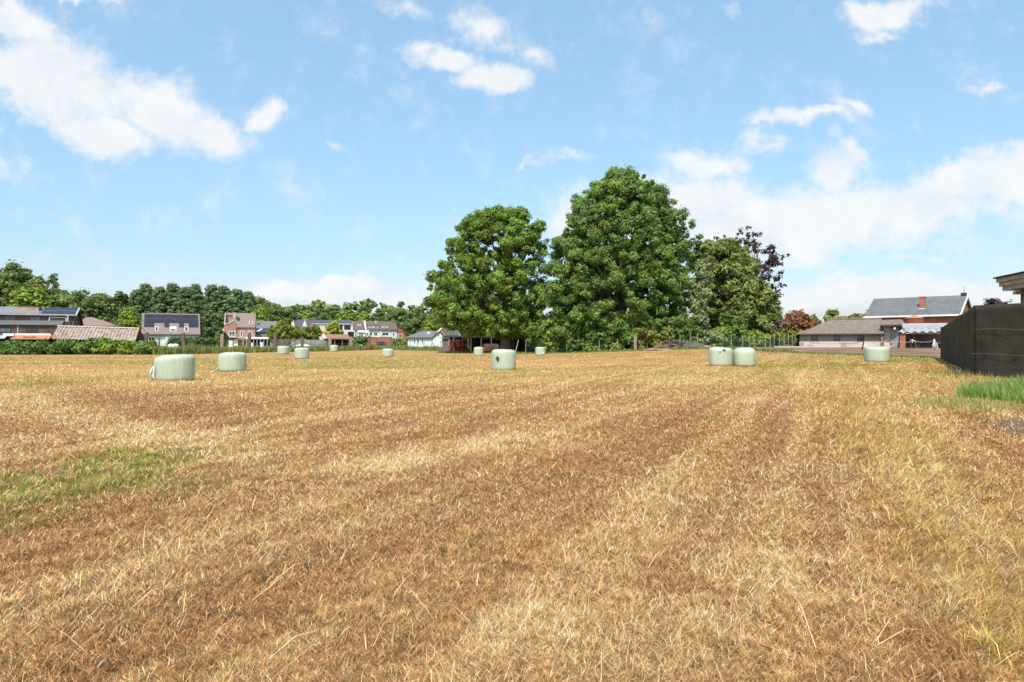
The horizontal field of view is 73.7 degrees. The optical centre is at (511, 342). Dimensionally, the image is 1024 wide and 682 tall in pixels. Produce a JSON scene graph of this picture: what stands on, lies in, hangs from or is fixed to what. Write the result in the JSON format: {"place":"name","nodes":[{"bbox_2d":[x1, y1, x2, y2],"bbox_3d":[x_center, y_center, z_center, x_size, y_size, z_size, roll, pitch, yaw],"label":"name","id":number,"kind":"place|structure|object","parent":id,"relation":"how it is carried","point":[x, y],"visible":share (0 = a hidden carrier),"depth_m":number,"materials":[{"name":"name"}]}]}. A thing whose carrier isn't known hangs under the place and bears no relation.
{"place":"outdoors","nodes":[
{"label":"outdoors","id":0,"kind":"place"},
{"bbox_2d":[371,345,470,351],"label":"meadow grass","id":1,"kind":"structure","parent":0,"point":[432,348],"depth_m":148.73,"materials":[{"name":"plant"}]},
{"bbox_2d":[0,344,1023,681],"bbox_3d":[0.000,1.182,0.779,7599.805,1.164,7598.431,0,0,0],"label":"ground","id":2,"kind":"structure","parent":0,"point":[604,442],"depth_m":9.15,"materials":[{"name":"beige plant"}]},
{"bbox_2d":[0,333,58,342],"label":"tile shed","id":3,"kind":"structure","parent":2,"relation":"on","point":[32,337],"depth_m":103.72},
{"bbox_2d":[6,284,54,306],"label":"young tree","id":4,"kind":"object","parent":2,"relation":"on","point":[33,296],"visible":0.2,"depth_m":212.86,"materials":[{"name":"green plant"}]},
{"bbox_2d":[0,259,61,306],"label":"broadleaf tree","id":5,"kind":"object","parent":2,"relation":"on","point":[12,276],"visible":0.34,"depth_m":221.80,"materials":[{"name":"green plant"}]},
{"bbox_2d":[0,305,83,340],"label":"brick house","id":6,"kind":"structure","parent":2,"relation":"on","point":[29,319],"depth_m":161.45,"materials":[{"name":"grey tile"}]},
{"bbox_2d":[45,273,60,295],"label":"thin crowned tree","id":7,"kind":"object","parent":2,"relation":"on","point":[53,280],"visible":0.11,"depth_m":231.32,"materials":[{"name":"green plant"}]},
{"bbox_2d":[45,291,74,307],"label":"broadleaf tree","id":8,"kind":"object","parent":2,"relation":"on","point":[60,301],"visible":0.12,"depth_m":216.33,"materials":[{"name":"green plant"}]},
{"bbox_2d":[0,336,159,354],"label":"bramble bank","id":9,"kind":"structure","parent":2,"relation":"on","point":[64,347],"depth_m":95.30,"materials":[{"name":"green plant"}]},
{"bbox_2d":[65,287,101,319],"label":"dark oak","id":10,"kind":"object","parent":2,"relation":"on","point":[80,300],"visible":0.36,"depth_m":220.03,"materials":[{"name":"green plant"}]},
{"bbox_2d":[51,325,144,353],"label":"corrugated shed","id":11,"kind":"structure","parent":2,"relation":"on","point":[84,333],"depth_m":102.39,"materials":[{"name":"beige metal"}]},
{"bbox_2d":[83,317,116,327],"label":"grey house","id":12,"kind":"structure","parent":2,"relation":"on","point":[90,321],"depth_m":188.08,"materials":[{"name":"brick"}]},
{"bbox_2d":[82,289,119,323],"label":"dark oak","id":13,"kind":"object","parent":2,"relation":"on","point":[104,302],"visible":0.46,"depth_m":223.77,"materials":[{"name":"green plant"}]},
{"bbox_2d":[110,291,125,317],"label":"spruce tree","id":14,"kind":"object","parent":2,"relation":"on","point":[118,301],"visible":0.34,"depth_m":231.31,"materials":[{"name":"green plant"}]},
{"bbox_2d":[91,337,157,354],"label":"leafy bush","id":15,"kind":"object","parent":2,"relation":"on","point":[106,347],"visible":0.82,"depth_m":95.32,"materials":[{"name":"green plant"}]},
{"bbox_2d":[112,305,144,330],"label":"light tree","id":16,"kind":"object","parent":2,"relation":"on","point":[129,318],"visible":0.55,"depth_m":188.68,"materials":[{"name":"green plant"}]},
{"bbox_2d":[129,288,145,324],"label":"poplar tree","id":17,"kind":"object","parent":2,"relation":"on","point":[137,300],"visible":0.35,"depth_m":236.93,"materials":[{"name":"green plant"}]},
{"bbox_2d":[139,282,153,312],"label":"poplar tree","id":18,"kind":"object","parent":2,"relation":"on","point":[146,289],"visible":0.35,"depth_m":240.18,"materials":[{"name":"green plant"}]},
{"bbox_2d":[149,286,168,312],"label":"poplar tree","id":19,"kind":"object","parent":2,"relation":"on","point":[158,299],"visible":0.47,"depth_m":238.60,"materials":[{"name":"green plant"}]},
{"bbox_2d":[141,313,199,345],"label":"solar house","id":20,"kind":"structure","parent":2,"relation":"on","point":[162,326],"depth_m":192.87,"materials":[{"name":"tile"}]},
{"bbox_2d":[149,354,194,380],"bbox_3d":[-14.753,1.081,29.831,1.645,1.176,1.611,0,0,-9],"label":"wrapped bale","id":21,"kind":"object","parent":2,"relation":"on","point":[178,367],"visible":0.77,"depth_m":29.19},
{"bbox_2d":[164,282,181,313],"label":"poplar tree","id":22,"kind":"object","parent":2,"relation":"on","point":[171,291],"visible":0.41,"depth_m":240.11,"materials":[{"name":"green plant"}]},
{"bbox_2d":[175,286,191,313],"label":"poplar tree","id":23,"kind":"object","parent":2,"relation":"on","point":[181,302],"visible":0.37,"depth_m":238.51,"materials":[{"name":"green plant"}]},
{"bbox_2d":[166,336,216,347],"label":"clipped hedge","id":24,"kind":"object","parent":2,"relation":"on","point":[200,341],"visible":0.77,"depth_m":159.34,"materials":[{"name":"green plant"}]},
{"bbox_2d":[185,283,204,335],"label":"poplar tree","id":25,"kind":"object","parent":2,"relation":"on","point":[195,303],"visible":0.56,"depth_m":238.83,"materials":[{"name":"green plant"}]},
{"bbox_2d":[202,284,220,338],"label":"poplar tree","id":26,"kind":"object","parent":2,"relation":"on","point":[210,313],"visible":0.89,"depth_m":239.19,"materials":[{"name":"green plant"}]},
{"bbox_2d":[214,284,231,332],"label":"poplar tree","id":27,"kind":"object","parent":2,"relation":"on","point":[224,292],"visible":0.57,"depth_m":240.07,"materials":[{"name":"green plant"}]},
{"bbox_2d":[211,352,246,371],"bbox_3d":[-16.201,1.096,39.346,1.501,1.150,1.695,0,0,17],"label":"wrapped bale","id":28,"kind":"object","parent":2,"relation":"on","point":[231,361],"visible":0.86,"depth_m":38.85},
{"bbox_2d":[227,288,245,312],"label":"poplar tree","id":29,"kind":"object","parent":2,"relation":"on","point":[236,300],"visible":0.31,"depth_m":238.40,"materials":[{"name":"green plant"}]},
{"bbox_2d":[222,312,270,345],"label":"brick villa","id":30,"kind":"object","parent":2,"relation":"on","point":[238,328],"visible":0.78,"depth_m":197.83,"materials":[{"name":"brick"}]},
{"bbox_2d":[241,290,258,312],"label":"poplar tree","id":31,"kind":"object","parent":2,"relation":"on","point":[249,297],"visible":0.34,"depth_m":239.41,"materials":[{"name":"green plant"}]},
{"bbox_2d":[144,332,370,354],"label":"sleeper fence","id":32,"kind":"object","parent":2,"relation":"on","point":[249,340],"visible":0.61,"depth_m":115.66,"materials":[{"name":"wood"}]},
{"bbox_2d":[251,304,268,320],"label":"light tree","id":33,"kind":"object","parent":2,"relation":"on","point":[259,311],"visible":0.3,"depth_m":220.84,"materials":[{"name":"green plant"}]},
{"bbox_2d":[148,343,374,354],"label":"tall weeds","id":34,"kind":"object","parent":2,"relation":"on","point":[201,349],"visible":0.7,"depth_m":110.22,"materials":[{"name":"green plant"}]},
{"bbox_2d":[256,321,278,344],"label":"slate barn","id":35,"kind":"structure","parent":2,"relation":"on","point":[262,327],"depth_m":212.81,"materials":[{"name":"brick"}]},
{"bbox_2d":[56,288,481,344],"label":"wood","id":36,"kind":"object","parent":2,"relation":"on","point":[368,305],"visible":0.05,"depth_m":289.39,"materials":[{"name":"green plant"}]},
{"bbox_2d":[266,325,279,345],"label":"orchard tree","id":37,"kind":"object","parent":2,"relation":"on","point":[272,330],"visible":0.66,"depth_m":171.32,"materials":[{"name":"green plant"}]},
{"bbox_2d":[261,300,285,320],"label":"broadleaf tree","id":38,"kind":"object","parent":2,"relation":"on","point":[272,312],"visible":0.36,"depth_m":230.35,"materials":[{"name":"green plant"}]},
{"bbox_2d":[277,324,293,342],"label":"orchard tree","id":39,"kind":"object","parent":2,"relation":"on","point":[283,331],"visible":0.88,"depth_m":169.23,"materials":[{"name":"green plant"}]},
{"bbox_2d":[280,306,297,343],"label":"broadleaf tree","id":40,"kind":"object","parent":2,"relation":"on","point":[289,315],"visible":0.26,"depth_m":236.18,"materials":[{"name":"green plant"}]},
{"bbox_2d":[289,325,301,341],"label":"orchard tree","id":41,"kind":"object","parent":2,"relation":"on","point":[296,335],"visible":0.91,"depth_m":170.12,"materials":[{"name":"green plant"}]},
{"bbox_2d":[292,320,310,330],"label":"terraced house","id":42,"kind":"structure","parent":2,"relation":"on","point":[302,323],"depth_m":234.96,"materials":[{"name":"stone"}]},
{"bbox_2d":[295,348,308,358],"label":"wrapped bale","id":43,"kind":"object","parent":2,"relation":"on","point":[301,353],"visible":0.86,"depth_m":69.77},
{"bbox_2d":[297,340,327,346],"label":"junk heap","id":44,"kind":"object","parent":2,"relation":"on","point":[317,343],"visible":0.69,"depth_m":148.38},
{"bbox_2d":[307,325,322,339],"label":"orchard tree","id":45,"kind":"object","parent":2,"relation":"on","point":[316,333],"visible":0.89,"depth_m":173.40,"materials":[{"name":"green plant"}]},
{"bbox_2d":[308,308,329,319],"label":"broadleaf tree","id":46,"kind":"object","parent":2,"relation":"on","point":[316,312],"visible":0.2,"depth_m":256.30,"materials":[{"name":"green plant"}]},
{"bbox_2d":[310,320,354,344],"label":"terraced house","id":47,"kind":"structure","parent":2,"relation":"on","point":[346,326],"depth_m":237.14,"materials":[{"name":"paint"}]},
{"bbox_2d":[322,320,343,340],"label":"willow tree","id":48,"kind":"object","parent":2,"relation":"on","point":[333,327],"visible":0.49,"depth_m":189.02,"materials":[{"name":"green plant"}]},
{"bbox_2d":[327,304,343,319],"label":"broadleaf tree","id":49,"kind":"object","parent":2,"relation":"on","point":[333,311],"visible":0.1,"depth_m":264.12,"materials":[{"name":"green plant"}]},
{"bbox_2d":[323,334,349,346],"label":"rusty shed","id":50,"kind":"structure","parent":2,"relation":"on","point":[340,339],"depth_m":153.89,"materials":[{"name":"brown metal"}]},
{"bbox_2d":[329,309,356,320],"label":"light tree","id":51,"kind":"object","parent":2,"relation":"on","point":[347,315],"visible":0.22,"depth_m":258.22,"materials":[{"name":"green plant"}]},
{"bbox_2d":[348,336,367,346],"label":"round bush","id":52,"kind":"object","parent":2,"relation":"on","point":[360,340],"visible":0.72,"depth_m":150.76,"materials":[{"name":"green plant"}]},
{"bbox_2d":[352,321,364,344],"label":"terraced house","id":53,"kind":"structure","parent":2,"relation":"on","point":[359,327],"depth_m":239.12,"materials":[{"name":"brown tile"}]},
{"bbox_2d":[364,321,378,336],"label":"terraced house","id":54,"kind":"structure","parent":2,"relation":"on","point":[371,328],"depth_m":240.76,"materials":[{"name":"white paint"}]},
{"bbox_2d":[369,306,388,320],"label":"broadleaf tree","id":55,"kind":"object","parent":2,"relation":"on","point":[382,314],"visible":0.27,"depth_m":259.98,"materials":[{"name":"green plant"}]},
{"bbox_2d":[366,337,392,345],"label":"garden wall","id":56,"kind":"structure","parent":2,"relation":"on","point":[374,340],"depth_m":199.25,"materials":[{"name":"red brick"}]},
{"bbox_2d":[375,321,397,342],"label":"terraced house","id":57,"kind":"structure","parent":2,"relation":"on","point":[388,329],"depth_m":242.63,"materials":[{"name":"white paint"}]},
{"bbox_2d":[385,304,408,331],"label":"broadleaf tree","id":58,"kind":"object","parent":2,"relation":"on","point":[398,316],"visible":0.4,"depth_m":248.06,"materials":[{"name":"green plant"}]},
{"bbox_2d":[401,307,425,336],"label":"broadleaf tree","id":59,"kind":"object","parent":2,"relation":"on","point":[414,322],"visible":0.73,"depth_m":241.45,"materials":[{"name":"green plant"}]},
{"bbox_2d":[405,331,444,346],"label":"white bungalow","id":60,"kind":"object","parent":2,"relation":"on","point":[425,338],"visible":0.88,"depth_m":172.46,"materials":[{"name":"white paint"}]},
{"bbox_2d":[417,317,441,333],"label":"light tree","id":61,"kind":"object","parent":2,"relation":"on","point":[430,324],"visible":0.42,"depth_m":228.44,"materials":[{"name":"green plant"}]},
{"bbox_2d":[441,335,468,351],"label":"plank shed","id":62,"kind":"structure","parent":2,"relation":"on","point":[455,343],"depth_m":122.06,"materials":[{"name":"brown wood"}]},
{"bbox_2d":[422,203,553,349],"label":"oak tree","id":63,"kind":"object","parent":2,"relation":"on","point":[485,294],"visible":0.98,"depth_m":106.74,"materials":[{"name":"green plant"}]},
{"bbox_2d":[468,335,522,351],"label":"log store","id":64,"kind":"structure","parent":2,"relation":"on","point":[476,342],"depth_m":130.31,"materials":[{"name":"brown wood"}]},
{"bbox_2d":[491,349,515,369],"bbox_3d":[-0.523,1.055,42.550,1.537,1.337,1.512,0,0,-1],"label":"wrapped bale","id":65,"kind":"object","parent":2,"relation":"on","point":[502,359],"visible":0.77,"depth_m":41.93},
{"bbox_2d":[0,553,1022,681],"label":"long straw","id":66,"kind":"object","parent":2,"relation":"on","point":[483,626],"visible":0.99,"depth_m":3.82,"materials":[{"name":"beige plant"}]},
{"bbox_2d":[0,385,1023,681],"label":"matted thatch","id":67,"kind":"object","parent":2,"relation":"on","point":[396,559],"visible":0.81,"depth_m":5.44,"materials":[{"name":"beige plant"}]},
{"bbox_2d":[0,353,1023,681],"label":"loose straw","id":68,"kind":"object","parent":2,"relation":"on","point":[358,527],"visible":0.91,"depth_m":7.13,"materials":[{"name":"beige plant"}]},
{"bbox_2d":[536,318,561,351],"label":"light sapling","id":69,"kind":"object","parent":2,"relation":"on","point":[547,323],"visible":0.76,"depth_m":102.21,"materials":[{"name":"green plant"}]},
{"bbox_2d":[515,339,617,353],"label":"stake fence","id":70,"kind":"object","parent":2,"relation":"on","point":[572,341],"visible":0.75,"depth_m":99.41,"materials":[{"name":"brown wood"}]},
{"bbox_2d":[526,320,650,351],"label":"undergrowth bush","id":71,"kind":"object","parent":2,"relation":"on","point":[600,334],"visible":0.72,"depth_m":100.31,"materials":[{"name":"green plant"}]},
{"bbox_2d":[537,164,696,351],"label":"maple tree","id":72,"kind":"object","parent":2,"relation":"on","point":[598,274],"visible":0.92,"depth_m":101.26,"materials":[{"name":"green plant"}]},
{"bbox_2d":[631,325,675,348],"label":"willow bush","id":73,"kind":"object","parent":2,"relation":"on","point":[663,335],"visible":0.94,"depth_m":96.83,"materials":[{"name":"green plant"}]},
{"bbox_2d":[644,348,672,349],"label":"soil heap","id":74,"kind":"object","parent":2,"relation":"on","point":[659,349],"visible":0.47,"depth_m":90.20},
{"bbox_2d":[647,340,680,348],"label":"old axle","id":75,"kind":"object","parent":74,"relation":"on","point":[669,344],"visible":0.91,"depth_m":91.85,"materials":[{"name":"metal"}]},
{"bbox_2d":[671,315,702,346],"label":"garden shrub","id":76,"kind":"object","parent":2,"relation":"on","point":[682,329],"visible":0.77,"depth_m":99.95,"materials":[{"name":"green plant"}]},
{"bbox_2d":[684,255,717,338],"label":"variegated tree","id":77,"kind":"object","parent":2,"relation":"on","point":[704,268],"visible":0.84,"depth_m":101.17,"materials":[{"name":"green plant"}]},
{"bbox_2d":[538,308,866,343],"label":"hedgerow","id":78,"kind":"object","parent":2,"relation":"on","point":[831,313],"depth_m":324.56,"materials":[{"name":"green plant"}]},
{"bbox_2d":[697,329,725,346],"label":"pale shrub","id":79,"kind":"object","parent":2,"relation":"on","point":[714,338],"visible":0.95,"depth_m":96.35,"materials":[{"name":"green plant"}]},
{"bbox_2d":[709,347,731,365],"bbox_3d":[13.230,0.885,43.280,1.425,1.209,1.496,0,0,17],"label":"wrapped bale","id":80,"kind":"object","parent":2,"relation":"on","point":[720,356],"visible":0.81,"depth_m":42.73},
{"bbox_2d":[685,234,762,346],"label":"deciduous tree","id":81,"kind":"object","parent":2,"relation":"on","point":[735,262],"visible":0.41,"depth_m":109.32,"materials":[{"name":"green plant"}]},
{"bbox_2d":[712,326,735,346],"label":"garden shrub","id":82,"kind":"object","parent":2,"relation":"on","point":[726,332],"visible":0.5,"depth_m":99.80,"materials":[{"name":"green plant"}]},
{"bbox_2d":[661,334,795,347],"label":"stake fence","id":83,"kind":"object","parent":2,"relation":"on","point":[741,341],"visible":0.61,"depth_m":98.46,"materials":[{"name":"grey wood"}]},
{"bbox_2d":[720,311,748,346],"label":"garden shrub","id":84,"kind":"object","parent":2,"relation":"on","point":[737,323],"visible":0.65,"depth_m":102.42,"materials":[{"name":"green plant"}]},
{"bbox_2d":[732,347,755,366],"bbox_3d":[14.791,0.900,43.516,1.413,1.236,1.470,0,0,19],"label":"wrapped bale","id":85,"kind":"object","parent":2,"relation":"on","point":[744,356],"visible":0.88,"depth_m":42.91},
{"bbox_2d":[737,329,762,346],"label":"garden shrub","id":86,"kind":"object","parent":2,"relation":"on","point":[744,333],"visible":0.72,"depth_m":100.34,"materials":[{"name":"green plant"}]},
{"bbox_2d":[718,272,784,344],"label":"rounded tree","id":87,"kind":"object","parent":2,"relation":"on","point":[754,302],"visible":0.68,"depth_m":103.98,"materials":[{"name":"green plant"}]},
{"bbox_2d":[713,226,789,305],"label":"purple beech","id":88,"kind":"object","parent":2,"relation":"on","point":[771,262],"visible":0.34,"depth_m":127.33,"materials":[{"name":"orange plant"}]},
{"bbox_2d":[756,332,773,346],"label":"garden shrub","id":89,"kind":"object","parent":2,"relation":"on","point":[762,335],"visible":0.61,"depth_m":100.68,"materials":[{"name":"green plant"}]},
{"bbox_2d":[764,317,792,346],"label":"garden shrub","id":90,"kind":"object","parent":2,"relation":"on","point":[780,324],"visible":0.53,"depth_m":103.14,"materials":[{"name":"brown plant"}]},
{"bbox_2d":[770,328,802,345],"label":"garden shrub","id":91,"kind":"object","parent":2,"relation":"on","point":[784,333],"visible":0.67,"depth_m":102.42,"materials":[{"name":"green plant"}]},
{"bbox_2d":[784,309,817,330],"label":"russet tree","id":92,"kind":"object","parent":2,"relation":"on","point":[801,320],"visible":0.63,"depth_m":120.28,"materials":[{"name":"brown plant"}]},
{"bbox_2d":[796,318,883,346],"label":"cattle byre","id":93,"kind":"structure","parent":2,"relation":"on","point":[832,332],"depth_m":95.56,"materials":[{"name":"concrete"}]},
{"bbox_2d":[795,351,937,357],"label":"yard edge grass","id":94,"kind":"structure","parent":2,"relation":"on","point":[838,353],"depth_m":67.98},
{"bbox_2d":[864,346,889,361],"bbox_3d":[27.470,0.868,51.380,1.757,1.205,1.810,0,0,28],"label":"wrapped bale","id":95,"kind":"object","parent":2,"relation":"on","point":[877,354],"visible":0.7,"depth_m":50.64},
{"bbox_2d":[880,319,904,346],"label":"porch","id":96,"kind":"object","parent":2,"relation":"on","point":[892,329],"depth_m":92.99,"materials":[{"name":"concrete"}]},
{"bbox_2d":[890,328,898,346],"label":"door","id":97,"kind":"structure","parent":96,"relation":"in","point":[894,333],"depth_m":92.69,"materials":[{"name":"grey metal"}]},
{"bbox_2d":[863,293,971,322],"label":"farmhouse","id":98,"kind":"object","parent":2,"relation":"on","point":[939,309],"visible":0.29,"depth_m":132.88,"materials":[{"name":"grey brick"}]},
{"bbox_2d":[904,315,923,323],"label":"round tank","id":99,"kind":"object","parent":98,"relation":"attached to","point":[913,319],"visible":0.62,"depth_m":110.92,"materials":[{"name":"orange tile"}]},
{"bbox_2d":[899,323,946,347],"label":"machine shelter","id":100,"kind":"object","parent":2,"relation":"on","point":[925,332],"visible":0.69,"depth_m":88.94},
{"bbox_2d":[902,394,1023,411],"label":"green verge","id":101,"kind":"structure","parent":2,"relation":"on","point":[975,403],"depth_m":17.68,"materials":[{"name":"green plant"}]},
{"bbox_2d":[931,367,1002,378],"bbox_3d":[21.461,1.331,32.633,2.018,0.554,4.319,0,0,12],"label":"fence weed","id":102,"kind":"object","parent":2,"relation":"on","point":[960,372],"visible":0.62,"depth_m":32.51,"materials":[{"name":"green plant"}]},
{"bbox_2d":[940,303,1023,378],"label":"screen fence","id":103,"kind":"object","parent":2,"relation":"on","point":[988,340],"visible":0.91,"depth_m":31.38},
{"bbox_2d":[954,373,1023,403],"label":"tall grass","id":104,"kind":"structure","parent":2,"relation":"on","point":[1012,389],"depth_m":19.48,"materials":[{"name":"green plant"}]},
{"bbox_2d":[983,298,1012,304],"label":"purple tree","id":105,"kind":"object","parent":2,"relation":"on","point":[991,301],"visible":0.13,"depth_m":89.66,"materials":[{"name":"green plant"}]},
{"bbox_2d":[993,271,1023,302],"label":"timber building","id":106,"kind":"structure","parent":2,"relation":"on","point":[1014,282],"depth_m":44.28,"materials":[{"name":"brown wood"}]},
{"bbox_2d":[0,0,1023,340],"label":"sky","id":107,"kind":"structure","parent":0,"point":[288,153],"materials":[{"name":"blue"}]},
{"bbox_2d":[438,345,799,353],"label":"field edge grass","id":108,"kind":"structure","parent":0,"point":[733,347],"depth_m":92.47,"materials":[{"name":"plant"}]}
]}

